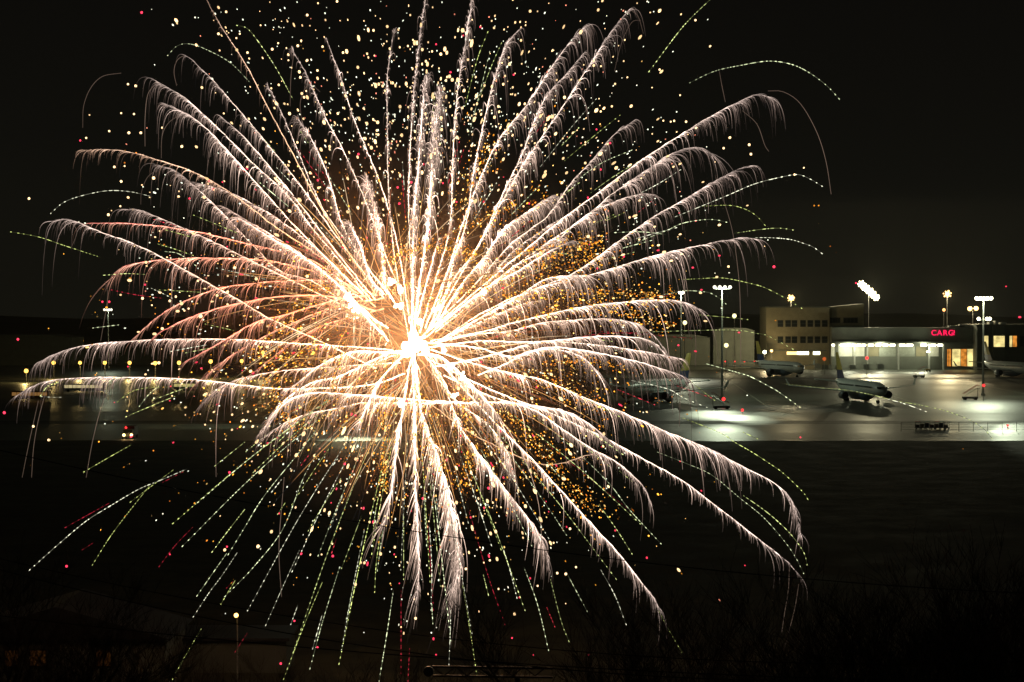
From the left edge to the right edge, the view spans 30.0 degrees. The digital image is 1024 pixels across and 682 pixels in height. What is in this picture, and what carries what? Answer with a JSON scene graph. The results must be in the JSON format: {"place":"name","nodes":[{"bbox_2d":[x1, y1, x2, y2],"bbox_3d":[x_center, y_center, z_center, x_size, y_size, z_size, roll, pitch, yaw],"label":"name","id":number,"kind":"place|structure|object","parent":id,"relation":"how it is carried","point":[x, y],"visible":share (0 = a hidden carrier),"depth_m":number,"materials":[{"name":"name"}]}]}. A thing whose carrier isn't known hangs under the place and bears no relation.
{"place":"outdoors","nodes":[
{"label":"outdoors","id":0,"kind":"place"},
{"bbox_2d":[0,589,192,681],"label":"house","id":1,"kind":"structure","parent":0,"point":[157,615],"depth_m":150.43,"materials":[{"name":"black"}]},
{"bbox_2d":[4,649,18,666],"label":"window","id":2,"kind":"structure","parent":1,"relation":"in","point":[4,649],"depth_m":150.30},
{"bbox_2d":[29,649,46,666],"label":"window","id":3,"kind":"structure","parent":1,"relation":"in","point":[30,649],"depth_m":150.30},
{"bbox_2d":[95,649,111,666],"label":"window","id":4,"kind":"structure","parent":1,"relation":"in","point":[111,649],"depth_m":150.30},
{"bbox_2d":[182,625,297,672],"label":"garage","id":5,"kind":"structure","parent":0,"point":[225,654],"depth_m":158.41,"materials":[{"name":"black"}]},
{"bbox_2d":[186,647,224,672],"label":"door","id":6,"kind":"structure","parent":5,"relation":"in","point":[221,655],"depth_m":158.36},
{"bbox_2d":[238,647,275,672],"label":"door","id":7,"kind":"structure","parent":5,"relation":"in","point":[269,653],"depth_m":158.36,"materials":[{"name":"brown"}]},
{"bbox_2d":[5,0,830,652],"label":"firework burst","id":8,"kind":"object","parent":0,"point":[351,310],"visible":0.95,"depth_m":129.72,"materials":[{"name":"white"}]},
{"bbox_2d":[13,4,990,679],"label":"strobe burst","id":9,"kind":"object","parent":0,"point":[453,428],"visible":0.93,"depth_m":129.48,"materials":[{"name":"white"}]},
{"bbox_2d":[0,558,1022,663],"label":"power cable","id":10,"kind":"object","parent":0,"point":[514,645],"visible":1,"depth_m":60.15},
{"bbox_2d":[0,336,1023,681],"bbox_3d":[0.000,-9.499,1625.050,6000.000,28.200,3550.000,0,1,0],"label":"ground","id":11,"kind":"structure","parent":0,"point":[872,502],"depth_m":256.67,"materials":[{"name":"black plant"}]},
{"bbox_2d":[0,574,141,681],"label":"bare tree","id":12,"kind":"object","parent":11,"relation":"on","point":[71,652],"visible":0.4,"depth_m":92.39,"materials":[{"name":"brown plant"}]},
{"bbox_2d":[1,600,223,681],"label":"bare tree","id":13,"kind":"object","parent":11,"relation":"on","point":[120,679],"visible":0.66,"depth_m":85.51,"materials":[{"name":"brown plant"}]},
{"bbox_2d":[0,530,227,681],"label":"bare tree","id":14,"kind":"object","parent":11,"relation":"on","point":[91,648],"visible":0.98,"depth_m":83.50,"materials":[{"name":"brown plant"}]},
{"bbox_2d":[78,627,303,681],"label":"bare tree","id":15,"kind":"object","parent":11,"relation":"on","point":[184,670],"visible":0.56,"depth_m":95.73,"materials":[{"name":"brown plant"}]},
{"bbox_2d":[234,613,237,679],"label":"lamp post","id":16,"kind":"object","parent":11,"relation":"on","point":[235,614],"visible":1,"depth_m":150.34,"materials":[{"name":"metal"}]},
{"bbox_2d":[140,632,373,681],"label":"bare tree","id":17,"kind":"object","parent":11,"relation":"on","point":[279,673],"visible":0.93,"depth_m":100.84,"materials":[{"name":"brown plant"}]},
{"bbox_2d":[314,649,471,681],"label":"bare tree","id":18,"kind":"object","parent":11,"relation":"on","point":[413,679],"visible":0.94,"depth_m":95.95,"materials":[{"name":"brown plant"}]},
{"bbox_2d":[423,666,552,681],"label":"lattice boom","id":19,"kind":"object","parent":11,"relation":"on","point":[428,671],"visible":0.81,"depth_m":92.22,"materials":[{"name":"metal"}]},
{"bbox_2d":[442,636,579,681],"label":"bare tree","id":20,"kind":"object","parent":11,"relation":"on","point":[491,680],"visible":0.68,"depth_m":91.99,"materials":[{"name":"brown plant"}]},
{"bbox_2d":[0,347,1023,440],"bbox_3d":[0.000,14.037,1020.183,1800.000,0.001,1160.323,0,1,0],"label":"apron","id":21,"kind":"object","parent":11,"relation":"on","point":[996,404],"visible":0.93,"depth_m":607.13,"materials":[{"name":"concrete"}]},
{"bbox_2d":[10,391,50,399],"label":"apron bus","id":22,"kind":"object","parent":21,"relation":"on","point":[36,394],"visible":0.74,"depth_m":644.66,"materials":[{"name":"orange paint"}]},
{"bbox_2d":[0,334,83,364],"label":"hangar","id":23,"kind":"structure","parent":21,"relation":"on","point":[29,349],"depth_m":1060.14,"materials":[{"name":"black"}]},
{"bbox_2d":[5,345,32,364],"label":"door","id":24,"kind":"structure","parent":23,"relation":"in","point":[14,354],"depth_m":1060.13,"materials":[{"name":"black"}]},
{"bbox_2d":[40,345,67,364],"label":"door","id":25,"kind":"structure","parent":23,"relation":"in","point":[46,351],"depth_m":1060.00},
{"bbox_2d":[63,384,104,391],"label":"apron bus","id":26,"kind":"object","parent":21,"relation":"on","point":[72,387],"visible":0.8,"depth_m":709.60,"materials":[{"name":"white metal"}]},
{"bbox_2d":[103,309,112,367],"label":"floodlight mast","id":27,"kind":"object","parent":21,"relation":"on","point":[108,310],"visible":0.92,"depth_m":1002.21,"materials":[{"name":"metal"}]},
{"bbox_2d":[122,425,137,438],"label":"service truck","id":28,"kind":"object","parent":21,"relation":"on","point":[129,430],"visible":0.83,"depth_m":448.98,"materials":[{"name":"red metal"}]},
{"bbox_2d":[79,345,287,363],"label":"hangar","id":29,"kind":"structure","parent":21,"relation":"on","point":[140,358],"depth_m":1075.19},
{"bbox_2d":[82,353,107,363],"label":"door","id":30,"kind":"structure","parent":29,"relation":"in","point":[97,359],"depth_m":1075.12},
{"bbox_2d":[116,353,142,363],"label":"door","id":31,"kind":"structure","parent":29,"relation":"in","point":[120,359],"depth_m":1075.12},
{"bbox_2d":[150,353,176,363],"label":"door","id":32,"kind":"structure","parent":29,"relation":"in","point":[157,357],"depth_m":1075.12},
{"bbox_2d":[183,353,210,363],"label":"door","id":33,"kind":"structure","parent":29,"relation":"in","point":[185,355],"depth_m":1075.12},
{"bbox_2d":[217,353,243,363],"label":"door","id":34,"kind":"structure","parent":29,"relation":"in","point":[223,356],"depth_m":1075.12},
{"bbox_2d":[251,353,277,363],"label":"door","id":35,"kind":"structure","parent":29,"relation":"in","point":[264,359],"depth_m":1075.12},
{"bbox_2d":[173,382,197,390],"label":"apron bus","id":36,"kind":"object","parent":21,"relation":"on","point":[176,385],"visible":0.75,"depth_m":721.07,"materials":[{"name":"white metal"}]},
{"bbox_2d":[351,314,358,425],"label":"floodlight mast","id":37,"kind":"object","parent":21,"relation":"on","point":[353,419],"visible":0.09,"depth_m":497.15,"materials":[{"name":"metal"}]},
{"bbox_2d":[0,379,1023,406],"bbox_3d":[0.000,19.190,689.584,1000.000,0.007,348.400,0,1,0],"label":"road markings","id":38,"kind":"object","parent":21,"relation":"on","point":[587,379],"visible":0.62,"depth_m":837.63,"materials":[{"name":"white paint"}]},
{"bbox_2d":[478,341,630,363],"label":"hangar","id":39,"kind":"structure","parent":21,"relation":"on","point":[499,349],"depth_m":1090.18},
{"bbox_2d":[482,350,511,363],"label":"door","id":40,"kind":"structure","parent":39,"relation":"in","point":[484,352],"depth_m":1090.18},
{"bbox_2d":[520,350,550,363],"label":"door","id":41,"kind":"structure","parent":39,"relation":"in","point":[545,356],"depth_m":1090.18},
{"bbox_2d":[558,350,588,363],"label":"door","id":42,"kind":"structure","parent":39,"relation":"in","point":[568,356],"depth_m":1090.18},
{"bbox_2d":[597,350,627,363],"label":"door","id":43,"kind":"structure","parent":39,"relation":"in","point":[619,354],"depth_m":1090.18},
{"bbox_2d":[609,353,728,403],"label":"airliner","id":44,"kind":"object","parent":21,"relation":"on","point":[637,388],"visible":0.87,"depth_m":627.22,"materials":[{"name":"white metal"}]},
{"bbox_2d":[631,334,709,364],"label":"hangar","id":45,"kind":"structure","parent":21,"relation":"on","point":[701,346],"depth_m":1070.14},
{"bbox_2d":[639,345,668,364],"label":"door","id":46,"kind":"structure","parent":45,"relation":"in","point":[666,347],"depth_m":1070.14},
{"bbox_2d":[676,345,705,364],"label":"door","id":47,"kind":"structure","parent":45,"relation":"in","point":[701,349],"depth_m":1070.14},
{"bbox_2d":[678,291,683,370],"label":"floodlight mast","id":48,"kind":"object","parent":21,"relation":"on","point":[681,332],"visible":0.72,"depth_m":883.50,"materials":[{"name":"metal"}]},
{"bbox_2d":[683,321,686,359],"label":"lamp post","id":49,"kind":"object","parent":21,"relation":"on","point":[684,322],"visible":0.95,"depth_m":980.13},
{"bbox_2d":[711,393,729,408],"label":"boarding stairs","id":50,"kind":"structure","parent":21,"relation":"on","point":[725,407],"depth_m":583.20,"materials":[{"name":"metal"}]},
{"bbox_2d":[713,285,731,399],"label":"floodlight mast","id":51,"kind":"object","parent":21,"relation":"on","point":[724,287],"visible":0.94,"depth_m":645.42,"materials":[{"name":"metal"}]},
{"bbox_2d":[708,327,753,363],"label":"hangar","id":52,"kind":"structure","parent":21,"relation":"on","point":[744,351],"depth_m":1080.11,"materials":[{"name":"metal"}]},
{"bbox_2d":[715,340,731,363],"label":"door","id":53,"kind":"structure","parent":52,"relation":"in","point":[727,351],"depth_m":1080.12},
{"bbox_2d":[736,340,751,363],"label":"door","id":54,"kind":"structure","parent":52,"relation":"in","point":[744,351],"depth_m":1080.12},
{"bbox_2d":[732,314,735,369],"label":"lamp post","id":55,"kind":"object","parent":21,"relation":"on","point":[733,315],"visible":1,"depth_m":980.07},
{"bbox_2d":[726,341,814,376],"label":"airliner","id":56,"kind":"object","parent":21,"relation":"on","point":[781,368],"visible":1,"depth_m":879.23,"materials":[{"name":"grey metal"}]},
{"bbox_2d":[814,363,820,369],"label":"cargo container","id":57,"kind":"object","parent":21,"relation":"on","point":[817,365],"visible":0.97,"depth_m":979.77,"materials":[{"name":"metal"}]},
{"bbox_2d":[786,352,915,402],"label":"airliner","id":58,"kind":"object","parent":21,"relation":"on","point":[873,388],"visible":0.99,"depth_m":633.95,"materials":[{"name":"white metal"}]},
{"bbox_2d":[863,364,869,369],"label":"cargo container","id":59,"kind":"object","parent":21,"relation":"on","point":[866,366],"visible":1,"depth_m":972.66,"materials":[{"name":"metal"}]},
{"bbox_2d":[858,280,879,326],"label":"lamp post","id":60,"kind":"object","parent":21,"relation":"on","point":[868,291],"visible":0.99,"depth_m":1038.98,"materials":[{"name":"metal"}]},
{"bbox_2d":[877,364,883,369],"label":"cargo container","id":61,"kind":"object","parent":21,"relation":"on","point":[880,366],"visible":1,"depth_m":972.66,"materials":[{"name":"metal"}]},
{"bbox_2d":[829,324,972,369],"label":"cargo hall","id":62,"kind":"structure","parent":21,"relation":"on","point":[897,348],"depth_m":979.09,"materials":[{"name":"white metal"}]},
{"bbox_2d":[831,347,834,355],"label":"bay door","id":63,"kind":"structure","parent":62,"relation":"in","point":[832,348],"depth_m":979.14,"materials":[{"name":"white metal"}]},
{"bbox_2d":[840,347,851,355],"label":"bay door","id":64,"kind":"structure","parent":62,"relation":"in","point":[844,351],"depth_m":979.14,"materials":[{"name":"white metal"}]},
{"bbox_2d":[853,347,863,355],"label":"bay door","id":65,"kind":"structure","parent":62,"relation":"in","point":[859,350],"depth_m":979.14,"materials":[{"name":"white metal"}]},
{"bbox_2d":[866,347,878,355],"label":"bay door","id":66,"kind":"structure","parent":62,"relation":"in","point":[872,351],"depth_m":979.14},
{"bbox_2d":[879,347,895,355],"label":"bay door","id":67,"kind":"structure","parent":62,"relation":"in","point":[883,351],"depth_m":978.90,"materials":[{"name":"metal"}]},
{"bbox_2d":[899,347,914,355],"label":"bay door","id":68,"kind":"structure","parent":62,"relation":"in","point":[904,351],"depth_m":978.90,"materials":[{"name":"metal"}]},
{"bbox_2d":[916,347,925,355],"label":"bay door","id":69,"kind":"structure","parent":62,"relation":"in","point":[920,351],"depth_m":979.14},
{"bbox_2d":[930,347,938,355],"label":"bay door","id":70,"kind":"structure","parent":62,"relation":"in","point":[934,351],"depth_m":979.14,"materials":[{"name":"white metal"}]},
{"bbox_2d":[946,348,972,366],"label":"window","id":71,"kind":"structure","parent":62,"relation":"in","point":[961,356],"depth_m":979.14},
{"bbox_2d":[924,421,929,428],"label":"baggage cart","id":72,"kind":"object","parent":21,"relation":"on","point":[926,425],"visible":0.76,"depth_m":485.00,"materials":[{"name":"paint"}]},
{"bbox_2d":[901,422,1023,430],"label":"wire fence","id":73,"kind":"object","parent":21,"relation":"on","point":[973,429],"visible":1,"depth_m":476.44,"materials":[{"name":"metal"}]},
{"bbox_2d":[962,385,977,399],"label":"boarding stairs","id":74,"kind":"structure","parent":21,"relation":"on","point":[969,397],"depth_m":645.17,"materials":[{"name":"metal"}]},
{"bbox_2d":[967,306,977,310],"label":"lamp post","id":75,"kind":"object","parent":21,"relation":"on","point":[974,308],"visible":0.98,"depth_m":1028.76,"materials":[{"name":"metal"}]},
{"bbox_2d":[974,297,992,395],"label":"floodlight mast","id":76,"kind":"object","parent":21,"relation":"on","point":[983,299],"visible":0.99,"depth_m":678.01,"materials":[{"name":"metal"}]},
{"bbox_2d":[953,342,1023,376],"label":"airliner","id":77,"kind":"object","parent":21,"relation":"on","point":[1006,368],"visible":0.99,"depth_m":870.03,"materials":[{"name":"grey metal"}]},
{"bbox_2d":[385,544,721,681],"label":"bare tree","id":78,"kind":"object","parent":11,"relation":"on","point":[495,677],"visible":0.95,"depth_m":83.30,"materials":[{"name":"brown plant"}]},
{"bbox_2d":[568,574,815,681],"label":"bare tree","id":79,"kind":"object","parent":11,"relation":"on","point":[683,637],"visible":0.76,"depth_m":86.62,"materials":[{"name":"brown plant"}]},
{"bbox_2d":[679,596,817,681],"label":"bare tree","id":80,"kind":"object","parent":11,"relation":"on","point":[741,657],"visible":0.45,"depth_m":95.12,"materials":[{"name":"brown plant"}]},
{"bbox_2d":[696,540,950,681],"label":"bare tree","id":81,"kind":"object","parent":11,"relation":"on","point":[806,633],"visible":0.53,"depth_m":87.67,"materials":[{"name":"brown plant"}]},
{"bbox_2d":[702,533,1023,681],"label":"bare tree","id":82,"kind":"object","parent":11,"relation":"on","point":[832,659],"visible":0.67,"depth_m":84.33,"materials":[{"name":"brown plant"}]},
{"bbox_2d":[810,561,1023,681],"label":"bare tree","id":83,"kind":"object","parent":11,"relation":"on","point":[960,650],"visible":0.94,"depth_m":77.72,"materials":[{"name":"brown plant"}]},
{"bbox_2d":[843,549,1023,681],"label":"bare tree","id":84,"kind":"object","parent":11,"relation":"on","point":[983,637],"visible":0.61,"depth_m":79.76,"materials":[{"name":"brown plant"}]},
{"bbox_2d":[849,516,1023,681],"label":"bare tree","id":85,"kind":"object","parent":11,"relation":"on","point":[965,606],"visible":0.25,"depth_m":88.79,"materials":[{"name":"brown plant"}]},
{"bbox_2d":[3,0,1020,664],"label":"star shower","id":86,"kind":"object","parent":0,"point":[423,236],"visible":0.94,"depth_m":120.95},
{"bbox_2d":[0,310,1023,335],"bbox_3d":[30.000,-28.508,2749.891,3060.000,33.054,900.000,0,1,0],"label":"hills","id":87,"kind":"structure","parent":0,"point":[30,325],"depth_m":2427.71,"materials":[{"name":"black"}]},
{"bbox_2d":[0,421,1023,423],"bbox_3d":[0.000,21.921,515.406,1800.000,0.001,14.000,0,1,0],"label":"taxiway","id":88,"kind":"structure","parent":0,"point":[463,422],"depth_m":514.35,"materials":[{"name":"asphalt"}]},
{"bbox_2d":[0,450,1023,593],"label":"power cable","id":89,"kind":"object","parent":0,"point":[506,544],"visible":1,"depth_m":55.09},
{"bbox_2d":[0,569,1023,681],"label":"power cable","id":90,"kind":"object","parent":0,"point":[494,662],"visible":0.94,"depth_m":52.13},
{"bbox_2d":[0,378,1023,378],"bbox_3d":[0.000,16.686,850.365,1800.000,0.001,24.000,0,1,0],"label":"service road","id":91,"kind":"structure","parent":0,"point":[583,378],"depth_m":850.29,"materials":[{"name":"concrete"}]},
{"bbox_2d":[913,366,924,377],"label":"boarding stairs","id":92,"kind":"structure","parent":91,"relation":"on","point":[916,376],"depth_m":860.59,"materials":[{"name":"metal"}]},
{"bbox_2d":[0,0,1023,318],"label":"sky","id":93,"kind":"structure","parent":0,"point":[922,142],"materials":[{"name":"black"}]},
{"bbox_2d":[759,304,863,368],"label":"office building","id":94,"kind":"structure","parent":0,"point":[804,333],"depth_m":985.11,"materials":[{"name":"beige concrete"}]},
{"bbox_2d":[778,320,782,326],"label":"window","id":95,"kind":"structure","parent":94,"relation":"in","point":[780,322],"depth_m":984.90,"materials":[{"name":"black glass"}]},
{"bbox_2d":[778,336,782,342],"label":"window","id":96,"kind":"structure","parent":94,"relation":"in","point":[780,338],"depth_m":985.14,"materials":[{"name":"black glass"}]},
{"bbox_2d":[785,320,790,326],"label":"window","id":97,"kind":"structure","parent":94,"relation":"in","point":[787,322],"depth_m":984.90,"materials":[{"name":"black glass"}]},
{"bbox_2d":[785,336,790,342],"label":"window","id":98,"kind":"structure","parent":94,"relation":"in","point":[787,338],"depth_m":985.14,"materials":[{"name":"black glass"}]},
{"bbox_2d":[792,320,796,326],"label":"window","id":99,"kind":"structure","parent":94,"relation":"in","point":[794,322],"depth_m":984.90,"materials":[{"name":"black glass"}]},
{"bbox_2d":[792,336,796,342],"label":"window","id":100,"kind":"structure","parent":94,"relation":"in","point":[794,338],"depth_m":985.14,"materials":[{"name":"black glass"}]},
{"bbox_2d":[800,320,805,326],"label":"window","id":101,"kind":"structure","parent":94,"relation":"in","point":[802,322],"depth_m":984.90,"materials":[{"name":"black glass"}]},
{"bbox_2d":[800,336,805,342],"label":"window","id":102,"kind":"structure","parent":94,"relation":"in","point":[802,338],"depth_m":985.14,"materials":[{"name":"black glass"}]},
{"bbox_2d":[807,320,812,326],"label":"window","id":103,"kind":"structure","parent":94,"relation":"in","point":[809,322],"depth_m":984.90,"materials":[{"name":"black glass"}]},
{"bbox_2d":[807,336,812,342],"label":"window","id":104,"kind":"structure","parent":94,"relation":"in","point":[809,338],"depth_m":985.14,"materials":[{"name":"black glass"}]},
{"bbox_2d":[815,320,819,326],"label":"window","id":105,"kind":"structure","parent":94,"relation":"in","point":[817,322],"depth_m":984.90,"materials":[{"name":"black glass"}]},
{"bbox_2d":[815,336,819,342],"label":"window","id":106,"kind":"structure","parent":94,"relation":"in","point":[817,338],"depth_m":985.14,"materials":[{"name":"black glass"}]},
{"bbox_2d":[822,320,827,326],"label":"window","id":107,"kind":"structure","parent":94,"relation":"in","point":[824,322],"depth_m":984.90,"materials":[{"name":"black glass"}]},
{"bbox_2d":[822,336,827,342],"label":"window","id":108,"kind":"structure","parent":94,"relation":"in","point":[824,338],"depth_m":985.14,"materials":[{"name":"black glass"}]},
{"bbox_2d":[830,318,839,322],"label":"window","id":109,"kind":"structure","parent":94,"relation":"in","point":[832,320],"depth_m":986.82,"materials":[{"name":"black glass"}]},
{"bbox_2d":[843,318,857,322],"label":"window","id":110,"kind":"structure","parent":94,"relation":"in","point":[845,320],"depth_m":986.82,"materials":[{"name":"black glass"}]},
{"bbox_2d":[969,321,1023,369],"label":"terminal building","id":111,"kind":"structure","parent":0,"point":[1004,341],"depth_m":972.50,"materials":[{"name":"concrete"}]},
{"bbox_2d":[984,335,988,345],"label":"window","id":112,"kind":"structure","parent":111,"relation":"in","point":[986,337],"depth_m":972.47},
{"bbox_2d":[993,335,1004,346],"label":"window","id":113,"kind":"structure","parent":111,"relation":"in","point":[998,340],"depth_m":971.05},
{"bbox_2d":[1009,335,1011,346],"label":"window","id":114,"kind":"structure","parent":111,"relation":"in","point":[1010,336],"depth_m":972.47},
{"bbox_2d":[1012,335,1016,346],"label":"window","id":115,"kind":"structure","parent":111,"relation":"in","point":[1014,337],"depth_m":972.47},
{"bbox_2d":[1020,336,1023,346],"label":"window","id":116,"kind":"structure","parent":111,"relation":"in","point":[1021,337],"depth_m":972.47,"materials":[{"name":"black glass"}]}
]}

